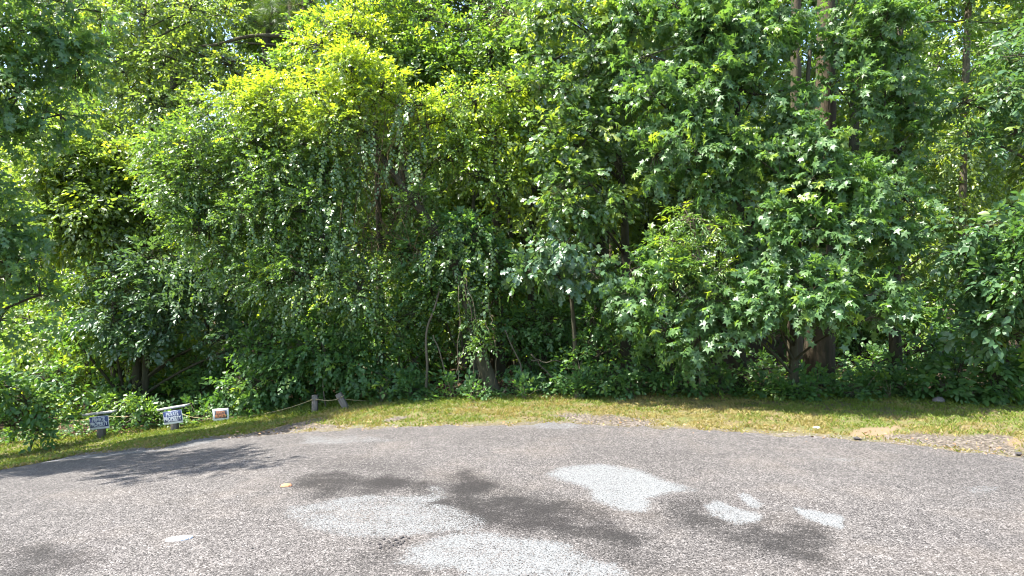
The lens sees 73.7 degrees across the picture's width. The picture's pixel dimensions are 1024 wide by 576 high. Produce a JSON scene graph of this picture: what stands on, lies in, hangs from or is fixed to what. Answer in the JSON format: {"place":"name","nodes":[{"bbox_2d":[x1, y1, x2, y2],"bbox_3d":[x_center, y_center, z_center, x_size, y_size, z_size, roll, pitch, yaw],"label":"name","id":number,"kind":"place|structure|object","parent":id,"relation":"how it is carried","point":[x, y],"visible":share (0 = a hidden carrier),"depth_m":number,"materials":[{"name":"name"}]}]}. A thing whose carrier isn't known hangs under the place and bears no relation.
{"place":"outdoors","nodes":[
{"label":"outdoors","id":0,"kind":"place"},
{"bbox_2d":[0,422,1023,575],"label":"road","id":1,"kind":"structure","parent":0,"point":[553,499],"depth_m":5.32,"materials":[{"name":"grey asphalt"}]},
{"bbox_2d":[0,389,1023,469],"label":"grass","id":2,"kind":"structure","parent":0,"point":[334,409],"depth_m":9.58,"materials":[{"name":"green plant"}]},
{"bbox_2d":[0,301,1023,469],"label":"ground","id":3,"kind":"structure","parent":0,"point":[981,440],"depth_m":9.03,"materials":[{"name":"soil"}]},
{"bbox_2d":[0,1,69,306],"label":"woodland tree","id":4,"kind":"object","parent":3,"relation":"on","point":[38,99],"visible":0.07,"depth_m":21.36,"materials":[{"name":"green plant"}]},
{"bbox_2d":[0,351,96,454],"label":"leafy shrub","id":5,"kind":"object","parent":3,"relation":"on","point":[36,419],"visible":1,"depth_m":10.41,"materials":[{"name":"green plant"}]},
{"bbox_2d":[4,1,104,309],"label":"woodland tree","id":6,"kind":"object","parent":3,"relation":"on","point":[40,267],"visible":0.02,"depth_m":39.16,"materials":[{"name":"green plant"}]},
{"bbox_2d":[0,243,128,411],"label":"leaning tree","id":7,"kind":"object","parent":3,"relation":"on","point":[67,287],"visible":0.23,"depth_m":14.54,"materials":[{"name":"green plant"}]},
{"bbox_2d":[0,0,131,367],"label":"edge tree","id":8,"kind":"object","parent":3,"relation":"on","point":[35,54],"visible":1,"depth_m":9.49,"materials":[{"name":"green plant"}]},
{"bbox_2d":[15,341,130,419],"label":"sunlit bush","id":9,"kind":"object","parent":3,"relation":"on","point":[83,380],"visible":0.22,"depth_m":14.77,"materials":[{"name":"green plant"}]},
{"bbox_2d":[82,410,116,437],"bbox_3d":[-6.734,2.270,11.145,0.501,0.543,0.150,0,0,0],"label":"private property sign","id":10,"kind":"object","parent":3,"relation":"on","point":[100,423],"visible":0.99,"depth_m":11.08,"materials":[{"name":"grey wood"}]},
{"bbox_2d":[0,110,199,408],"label":"understory tree","id":11,"kind":"object","parent":3,"relation":"on","point":[11,326],"visible":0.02,"depth_m":15.62,"materials":[{"name":"green plant"}]},
{"bbox_2d":[0,101,202,414],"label":"leafy tree","id":12,"kind":"object","parent":3,"relation":"on","point":[37,187],"visible":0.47,"depth_m":12.96,"materials":[{"name":"green plant"}]},
{"bbox_2d":[19,303,192,428],"bbox_3d":[-7.321,1.579,12.800,2.358,2.621,3.033,0,0,28],"label":"woodland bush","id":13,"kind":"object","parent":3,"relation":"on","point":[85,342],"visible":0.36,"depth_m":12.61,"materials":[{"name":"green plant"}]},
{"bbox_2d":[0,113,225,415],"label":"understory tree","id":14,"kind":"object","parent":3,"relation":"on","point":[65,221],"visible":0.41,"depth_m":12.79,"materials":[{"name":"green plant"}]},
{"bbox_2d":[96,388,162,430],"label":"leafy shrub","id":15,"kind":"object","parent":3,"relation":"on","point":[139,406],"visible":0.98,"depth_m":11.32,"materials":[{"name":"green plant"}]},
{"bbox_2d":[18,0,241,319],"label":"woodland tree","id":16,"kind":"object","parent":3,"relation":"on","point":[29,291],"visible":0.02,"depth_m":24.16,"materials":[{"name":"green plant"}]},
{"bbox_2d":[43,219,216,380],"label":"understory tree","id":17,"kind":"object","parent":3,"relation":"on","point":[83,306],"visible":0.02,"depth_m":14.68,"materials":[{"name":"green plant"}]},
{"bbox_2d":[44,0,229,368],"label":"woodland tree","id":18,"kind":"object","parent":3,"relation":"on","point":[87,88],"visible":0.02,"depth_m":27.18,"materials":[{"name":"green plant"}]},
{"bbox_2d":[48,0,264,396],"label":"background tree","id":19,"kind":"object","parent":3,"relation":"on","point":[150,64],"visible":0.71,"depth_m":14.29,"materials":[{"name":"green plant"}]},
{"bbox_2d":[128,394,188,427],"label":"weed","id":20,"kind":"object","parent":3,"relation":"on","point":[159,403],"visible":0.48,"depth_m":11.47,"materials":[{"name":"green plant"}]},
{"bbox_2d":[53,0,279,323],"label":"woodland tree","id":21,"kind":"object","parent":3,"relation":"on","point":[212,41],"visible":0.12,"depth_m":21.29,"materials":[{"name":"green plant"}]},
{"bbox_2d":[157,403,189,430],"bbox_3d":[-5.354,2.099,10.804,0.467,0.528,0.140,0,0,3],"label":"private property sign","id":22,"kind":"object","parent":3,"relation":"on","point":[173,417],"visible":1,"depth_m":10.74,"materials":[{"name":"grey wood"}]},
{"bbox_2d":[126,361,230,405],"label":"shrub","id":23,"kind":"object","parent":3,"relation":"on","point":[176,390],"visible":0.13,"depth_m":13.82,"materials":[{"name":"green plant"}]},
{"bbox_2d":[59,230,298,418],"bbox_3d":[-5.955,1.020,12.364,4.422,4.560,1.876,0,0,0],"label":"willow oak tree","id":24,"kind":"object","parent":3,"relation":"on","point":[152,305],"visible":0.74,"depth_m":12.12,"materials":[{"name":"green plant"}]},
{"bbox_2d":[174,389,227,422],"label":"weed","id":25,"kind":"object","parent":3,"relation":"on","point":[185,399],"visible":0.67,"depth_m":11.48,"materials":[{"name":"green plant"}]},
{"bbox_2d":[169,335,260,412],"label":"shrub","id":26,"kind":"object","parent":3,"relation":"on","point":[198,388],"visible":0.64,"depth_m":12.58,"materials":[{"name":"green plant"}]},
{"bbox_2d":[168,115,283,369],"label":"understory tree","id":27,"kind":"object","parent":3,"relation":"on","point":[204,320],"visible":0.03,"depth_m":25.22,"materials":[{"name":"green plant"}]},
{"bbox_2d":[177,0,330,364],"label":"woodland pine","id":28,"kind":"object","parent":3,"relation":"on","point":[266,40],"visible":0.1,"depth_m":22.38,"materials":[{"name":"green plant"}]},
{"bbox_2d":[200,313,317,418],"bbox_3d":[-4.055,1.327,11.472,2.169,1.850,1.543,0,0,19],"label":"shrub","id":29,"kind":"object","parent":3,"relation":"on","point":[245,390],"visible":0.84,"depth_m":11.20,"materials":[{"name":"green plant"}]},
{"bbox_2d":[225,0,343,291],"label":"woodland pine","id":30,"kind":"object","parent":3,"relation":"on","point":[267,18],"visible":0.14,"depth_m":18.84,"materials":[{"name":"green plant"}]},
{"bbox_2d":[120,0,452,381],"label":"pine tree","id":31,"kind":"object","parent":3,"relation":"on","point":[272,5],"visible":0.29,"depth_m":14.97,"materials":[{"name":"green plant"}]},
{"bbox_2d":[210,0,367,326],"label":"woodland tree","id":32,"kind":"object","parent":3,"relation":"on","point":[251,47],"visible":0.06,"depth_m":24.84,"materials":[{"name":"green plant"}]},
{"bbox_2d":[123,0,508,396],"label":"vine covered tree","id":33,"kind":"object","parent":3,"relation":"on","point":[339,103],"visible":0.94,"depth_m":10.91,"materials":[{"name":"green plant"}]},
{"bbox_2d":[261,295,402,407],"bbox_3d":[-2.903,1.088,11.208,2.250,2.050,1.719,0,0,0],"label":"shrub","id":34,"kind":"object","parent":3,"relation":"on","point":[342,355],"visible":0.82,"depth_m":10.98,"materials":[{"name":"green plant"}]},
{"bbox_2d":[235,0,455,379],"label":"background tree","id":35,"kind":"object","parent":3,"relation":"on","point":[280,56],"visible":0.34,"depth_m":12.67,"materials":[{"name":"green plant"}]},
{"bbox_2d":[357,370,400,402],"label":"weed","id":36,"kind":"object","parent":3,"relation":"on","point":[383,387],"visible":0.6,"depth_m":10.90,"materials":[{"name":"green plant"}]},
{"bbox_2d":[281,0,490,359],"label":"woodland tree","id":37,"kind":"object","parent":3,"relation":"on","point":[383,200],"visible":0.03,"depth_m":18.57,"materials":[{"name":"green plant"}]},
{"bbox_2d":[277,0,507,366],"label":"woodland tree","id":38,"kind":"object","parent":3,"relation":"on","point":[468,200],"visible":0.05,"depth_m":15.71,"materials":[{"name":"green plant"}]},
{"bbox_2d":[352,288,446,405],"bbox_3d":[-1.850,1.047,11.243,1.553,2.136,1.537,0,0,-18],"label":"shrub","id":39,"kind":"object","parent":3,"relation":"on","point":[403,379],"visible":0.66,"depth_m":11.09,"materials":[{"name":"green plant"}]},
{"bbox_2d":[373,361,436,398],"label":"weed","id":40,"kind":"object","parent":3,"relation":"on","point":[413,375],"visible":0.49,"depth_m":11.04,"materials":[{"name":"green plant"}]},
{"bbox_2d":[352,264,495,386],"bbox_3d":[-1.996,0.802,13.122,2.566,2.881,3.301,0,0,-35],"label":"woodland bush","id":41,"kind":"object","parent":3,"relation":"on","point":[447,365],"visible":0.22,"depth_m":12.65,"materials":[{"name":"green plant"}]},
{"bbox_2d":[309,21,540,377],"bbox_3d":[-1.608,-1.430,14.222,4.844,7.171,4.276,0,0,-43],"label":"understory tree","id":42,"kind":"object","parent":3,"relation":"on","point":[416,66],"visible":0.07,"depth_m":13.04,"materials":[{"name":"green plant"}]},
{"bbox_2d":[424,369,470,400],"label":"weed","id":43,"kind":"object","parent":3,"relation":"on","point":[448,380],"visible":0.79,"depth_m":10.65,"materials":[{"name":"green plant"}]},
{"bbox_2d":[384,203,532,366],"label":"tree","id":44,"kind":"object","parent":3,"relation":"on","point":[469,217],"visible":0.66,"depth_m":11.06,"materials":[{"name":"green plant"}]},
{"bbox_2d":[376,0,557,376],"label":"background tree","id":45,"kind":"object","parent":3,"relation":"on","point":[489,36],"visible":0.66,"depth_m":12.72,"materials":[{"name":"green plant"}]},
{"bbox_2d":[404,57,548,388],"bbox_3d":[-0.551,-1.053,11.421,2.459,5.747,1.649,0,0,-12],"label":"young tree","id":46,"kind":"object","parent":3,"relation":"on","point":[471,137],"visible":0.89,"depth_m":11.22,"materials":[{"name":"green plant"}]},
{"bbox_2d":[455,369,497,400],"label":"weed","id":47,"kind":"object","parent":3,"relation":"on","point":[472,379],"visible":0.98,"depth_m":10.37,"materials":[{"name":"green plant"}]},
{"bbox_2d":[380,0,578,265],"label":"woodland tree","id":48,"kind":"object","parent":3,"relation":"on","point":[465,8],"visible":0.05,"depth_m":17.83,"materials":[{"name":"green plant"}]},
{"bbox_2d":[455,12,522,370],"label":"slender tree","id":49,"kind":"object","parent":3,"relation":"on","point":[510,234],"visible":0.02,"depth_m":13.96,"materials":[{"name":"green plant"}]},
{"bbox_2d":[2,56,1011,331],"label":"woods","id":50,"kind":"object","parent":3,"relation":"on","point":[318,202],"visible":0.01,"depth_m":46.20,"materials":[{"name":"green plant"}]},
{"bbox_2d":[0,372,1022,456],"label":"leaf litter","id":51,"kind":"object","parent":3,"relation":"on","point":[528,417],"visible":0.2,"depth_m":9.07,"materials":[{"name":"brown plant"}]},
{"bbox_2d":[0,345,1023,443],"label":"undergrowth","id":52,"kind":"object","parent":3,"relation":"on","point":[231,412],"visible":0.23,"depth_m":11.31,"materials":[{"name":"green plant"}]},
{"bbox_2d":[431,21,604,358],"bbox_3d":[-0.068,-1.889,16.218,4.860,7.813,5.211,0,0,7],"label":"understory tree","id":53,"kind":"object","parent":3,"relation":"on","point":[546,42],"visible":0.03,"depth_m":15.34,"materials":[{"name":"green plant"}]},
{"bbox_2d":[502,364,551,399],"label":"weed","id":54,"kind":"object","parent":3,"relation":"on","point":[520,380],"visible":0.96,"depth_m":10.53,"materials":[{"name":"green plant"}]},
{"bbox_2d":[477,285,595,394],"bbox_3d":[0.355,0.991,11.537,2.197,2.224,1.542,0,0,35],"label":"shrub","id":55,"kind":"object","parent":3,"relation":"on","point":[556,312],"visible":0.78,"depth_m":11.41,"materials":[{"name":"green plant"}]},
{"bbox_2d":[435,0,646,326],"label":"woodland tree","id":56,"kind":"object","parent":3,"relation":"on","point":[586,20],"depth_m":20.41,"materials":[{"name":"green plant"}]},
{"bbox_2d":[75,419,1014,456],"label":"gravel","id":57,"kind":"structure","parent":3,"relation":"on","point":[573,426],"depth_m":8.46,"materials":[{"name":"grey gravel"}]},
{"bbox_2d":[459,58,660,356],"bbox_3d":[1.121,-1.858,17.118,5.471,7.931,5.103,0,0,36],"label":"understory tree","id":58,"kind":"object","parent":3,"relation":"on","point":[613,269],"visible":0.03,"depth_m":16.34,"materials":[{"name":"green plant"}]},
{"bbox_2d":[464,0,659,370],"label":"understory tree","id":59,"kind":"object","parent":3,"relation":"on","point":[527,220],"visible":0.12,"depth_m":13.12,"materials":[{"name":"green plant"}]},
{"bbox_2d":[500,227,626,392],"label":"oak tree","id":60,"kind":"object","parent":3,"relation":"on","point":[552,263],"visible":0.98,"depth_m":10.09,"materials":[{"name":"green plant"}]},
{"bbox_2d":[512,272,619,374],"bbox_3d":[1.153,0.766,14.310,3.255,2.783,2.531,0,0,7],"label":"woodland bush","id":61,"kind":"object","parent":3,"relation":"on","point":[557,352],"visible":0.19,"depth_m":14.16,"materials":[{"name":"green plant"}]},
{"bbox_2d":[551,367,602,397],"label":"weed","id":62,"kind":"object","parent":3,"relation":"on","point":[574,380],"visible":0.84,"depth_m":10.41,"materials":[{"name":"green plant"}]},
{"bbox_2d":[497,0,665,377],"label":"oak tree","id":63,"kind":"object","parent":3,"relation":"on","point":[559,154],"visible":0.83,"depth_m":10.99,"materials":[{"name":"green plant"}]},
{"bbox_2d":[543,285,640,399],"bbox_3d":[1.260,0.970,10.759,1.446,2.162,1.624,0,0,-22],"label":"shrub","id":64,"kind":"object","parent":3,"relation":"on","point":[584,374],"visible":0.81,"depth_m":10.68,"materials":[{"name":"green plant"}]},
{"bbox_2d":[488,0,707,356],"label":"woodland tree","id":65,"kind":"object","parent":3,"relation":"on","point":[631,233],"visible":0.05,"depth_m":17.71,"materials":[{"name":"green plant"}]},
{"bbox_2d":[568,360,639,397],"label":"weed","id":66,"kind":"object","parent":3,"relation":"on","point":[596,365],"visible":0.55,"depth_m":10.56,"materials":[{"name":"green plant"}]},
{"bbox_2d":[559,1,747,322],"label":"woodland tree","id":67,"kind":"object","parent":3,"relation":"on","point":[641,55],"visible":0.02,"depth_m":25.49,"materials":[{"name":"green plant"}]},
{"bbox_2d":[599,288,716,372],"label":"woodland bush","id":68,"kind":"object","parent":3,"relation":"on","point":[653,352],"visible":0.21,"depth_m":12.45,"materials":[{"name":"green plant"}]},
{"bbox_2d":[588,55,746,321],"bbox_3d":[4.413,-2.676,21.095,5.665,9.648,6.216,0,0,-25],"label":"understory tree","id":69,"kind":"object","parent":3,"relation":"on","point":[641,238],"visible":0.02,"depth_m":19.64,"materials":[{"name":"green plant"}]},
{"bbox_2d":[632,362,707,396],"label":"weed","id":70,"kind":"object","parent":3,"relation":"on","point":[675,387],"visible":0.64,"depth_m":10.50,"materials":[{"name":"green plant"}]},
{"bbox_2d":[603,348,749,400],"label":"shrub","id":71,"kind":"object","parent":3,"relation":"on","point":[654,384],"visible":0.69,"depth_m":10.48,"materials":[{"name":"green plant"}]},
{"bbox_2d":[594,222,772,394],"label":"sweetgum tree","id":72,"kind":"object","parent":3,"relation":"on","point":[641,308],"visible":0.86,"depth_m":9.68,"materials":[{"name":"green plant"}]},
{"bbox_2d":[599,104,784,346],"bbox_3d":[4.391,-1.299,16.384,4.481,6.721,4.179,0,0,-1],"label":"understory tree","id":73,"kind":"object","parent":3,"relation":"on","point":[642,199],"visible":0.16,"depth_m":16.39,"materials":[{"name":"green plant"}]},
{"bbox_2d":[639,194,758,395],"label":"ash sapling","id":74,"kind":"object","parent":3,"relation":"on","point":[713,226],"visible":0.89,"depth_m":9.58,"materials":[{"name":"green plant"}]},
{"bbox_2d":[593,0,825,392],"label":"sweetgum tree","id":75,"kind":"object","parent":3,"relation":"on","point":[718,34],"visible":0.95,"depth_m":10.18,"materials":[{"name":"green plant"}]},
{"bbox_2d":[695,368,747,398],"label":"weed","id":76,"kind":"object","parent":3,"relation":"on","point":[724,380],"visible":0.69,"depth_m":10.57,"materials":[{"name":"green plant"}]},
{"bbox_2d":[638,0,812,350],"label":"woodland tree","id":77,"kind":"object","parent":3,"relation":"on","point":[759,108],"visible":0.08,"depth_m":19.15,"materials":[{"name":"green plant"}]},
{"bbox_2d":[707,356,832,402],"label":"shrub","id":78,"kind":"object","parent":3,"relation":"on","point":[761,391],"visible":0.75,"depth_m":10.32,"materials":[{"name":"green plant"}]},
{"bbox_2d":[750,357,810,396],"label":"weed","id":79,"kind":"object","parent":3,"relation":"on","point":[765,374],"visible":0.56,"depth_m":10.59,"materials":[{"name":"green plant"}]},
{"bbox_2d":[785,0,802,374],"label":"pine tree","id":80,"kind":"object","parent":3,"relation":"on","point":[795,72],"visible":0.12,"depth_m":13.71,"materials":[{"name":"brown plant"}]},
{"bbox_2d":[704,49,924,397],"bbox_3d":[4.199,-0.988,9.817,3.040,5.575,2.569,0,0,0],"label":"sweetgum tree","id":81,"kind":"object","parent":3,"relation":"on","point":[848,211],"visible":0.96,"depth_m":9.35,"materials":[{"name":"green plant"}]},
{"bbox_2d":[785,359,851,399],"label":"weed","id":82,"kind":"object","parent":3,"relation":"on","point":[823,379],"visible":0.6,"depth_m":10.54,"materials":[{"name":"green plant"}]},
{"bbox_2d":[803,0,837,387],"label":"pine tree","id":83,"kind":"object","parent":3,"relation":"on","point":[822,352],"visible":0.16,"depth_m":11.74,"materials":[{"name":"brown plant"}]},
{"bbox_2d":[765,266,878,362],"bbox_3d":[7.715,0.644,17.168,3.145,2.917,3.901,0,0,-24],"label":"woodland bush","id":84,"kind":"object","parent":3,"relation":"on","point":[842,336],"visible":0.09,"depth_m":16.67,"materials":[{"name":"green plant"}]},
{"bbox_2d":[746,338,923,384],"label":"shrub","id":85,"kind":"object","parent":3,"relation":"on","point":[871,352],"visible":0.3,"depth_m":12.57,"materials":[{"name":"green plant"}]},
{"bbox_2d":[827,354,891,393],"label":"weed","id":86,"kind":"object","parent":3,"relation":"on","point":[867,376],"visible":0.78,"depth_m":10.57,"materials":[{"name":"green plant"}]},
{"bbox_2d":[756,0,986,352],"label":"woodland tree","id":87,"kind":"object","parent":3,"relation":"on","point":[854,144],"visible":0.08,"depth_m":17.96,"materials":[{"name":"green plant"}]},
{"bbox_2d":[801,0,958,391],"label":"sweetgum tree","id":88,"kind":"object","parent":3,"relation":"on","point":[869,28],"visible":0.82,"depth_m":10.47,"materials":[{"name":"green plant"}]},
{"bbox_2d":[855,364,909,397],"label":"weed","id":89,"kind":"object","parent":3,"relation":"on","point":[895,376],"visible":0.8,"depth_m":10.54,"materials":[{"name":"green plant"}]},
{"bbox_2d":[835,270,935,357],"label":"woodland bush","id":90,"kind":"object","parent":3,"relation":"on","point":[866,339],"visible":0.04,"depth_m":16.78,"materials":[{"name":"green plant"}]},
{"bbox_2d":[826,322,955,401],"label":"shrub","id":91,"kind":"object","parent":3,"relation":"on","point":[857,394],"visible":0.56,"depth_m":10.67,"materials":[{"name":"green plant"}]},
{"bbox_2d":[805,0,1023,276],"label":"woodland tree","id":92,"kind":"object","parent":3,"relation":"on","point":[952,14],"visible":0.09,"depth_m":23.10,"materials":[{"name":"green plant"}]},
{"bbox_2d":[858,274,972,367],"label":"woodland bush","id":93,"kind":"object","parent":3,"relation":"on","point":[931,313],"visible":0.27,"depth_m":15.17,"materials":[{"name":"green plant"}]},
{"bbox_2d":[890,350,957,393],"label":"weed","id":94,"kind":"object","parent":3,"relation":"on","point":[921,364],"visible":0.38,"depth_m":10.63,"materials":[{"name":"green plant"}]},
{"bbox_2d":[850,113,1003,360],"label":"understory tree","id":95,"kind":"object","parent":3,"relation":"on","point":[957,202],"visible":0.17,"depth_m":15.83,"materials":[{"name":"green plant"}]},
{"bbox_2d":[837,0,1023,275],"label":"woodland tree","id":96,"kind":"object","parent":3,"relation":"on","point":[860,122],"visible":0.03,"depth_m":27.42,"materials":[{"name":"green plant"}]},
{"bbox_2d":[870,69,1022,285],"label":"understory tree","id":97,"kind":"object","parent":3,"relation":"on","point":[972,185],"visible":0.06,"depth_m":24.10,"materials":[{"name":"green plant"}]},
{"bbox_2d":[896,323,1023,405],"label":"shrub","id":98,"kind":"object","parent":3,"relation":"on","point":[1010,377],"visible":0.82,"depth_m":10.07,"materials":[{"name":"green plant"}]},
{"bbox_2d":[904,0,1023,358],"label":"pale trunk tree","id":99,"kind":"object","parent":3,"relation":"on","point":[967,38],"visible":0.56,"depth_m":16.43,"materials":[{"name":"green plant"}]},
{"bbox_2d":[921,157,1013,292],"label":"understory tree","id":100,"kind":"object","parent":3,"relation":"on","point":[997,189],"visible":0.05,"depth_m":26.77,"materials":[{"name":"green plant"}]},
{"bbox_2d":[919,189,1023,389],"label":"hickory tree","id":101,"kind":"object","parent":3,"relation":"on","point":[974,250],"visible":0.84,"depth_m":9.43,"materials":[{"name":"green plant"}]},
{"bbox_2d":[929,9,1023,165],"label":"elm tree","id":102,"kind":"object","parent":3,"relation":"on","point":[1014,84],"visible":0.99,"depth_m":10.09,"materials":[{"name":"green plant"}]},
{"bbox_2d":[942,58,1023,317],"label":"understory tree","id":103,"kind":"object","parent":3,"relation":"on","point":[975,77],"visible":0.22,"depth_m":15.75,"materials":[{"name":"green plant"}]},
{"bbox_2d":[973,3,1023,203],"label":"woodland tree","id":104,"kind":"object","parent":3,"relation":"on","point":[1013,180],"visible":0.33,"depth_m":19.46,"materials":[{"name":"green plant"}]},
{"bbox_2d":[986,210,1023,310],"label":"shrub","id":105,"kind":"object","parent":3,"relation":"on","point":[1011,268],"visible":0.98,"depth_m":8.90,"materials":[{"name":"green plant"}]},
{"bbox_2d":[0,0,1023,303],"label":"sky","id":106,"kind":"structure","parent":0,"point":[954,32],"materials":[{"name":"white"}]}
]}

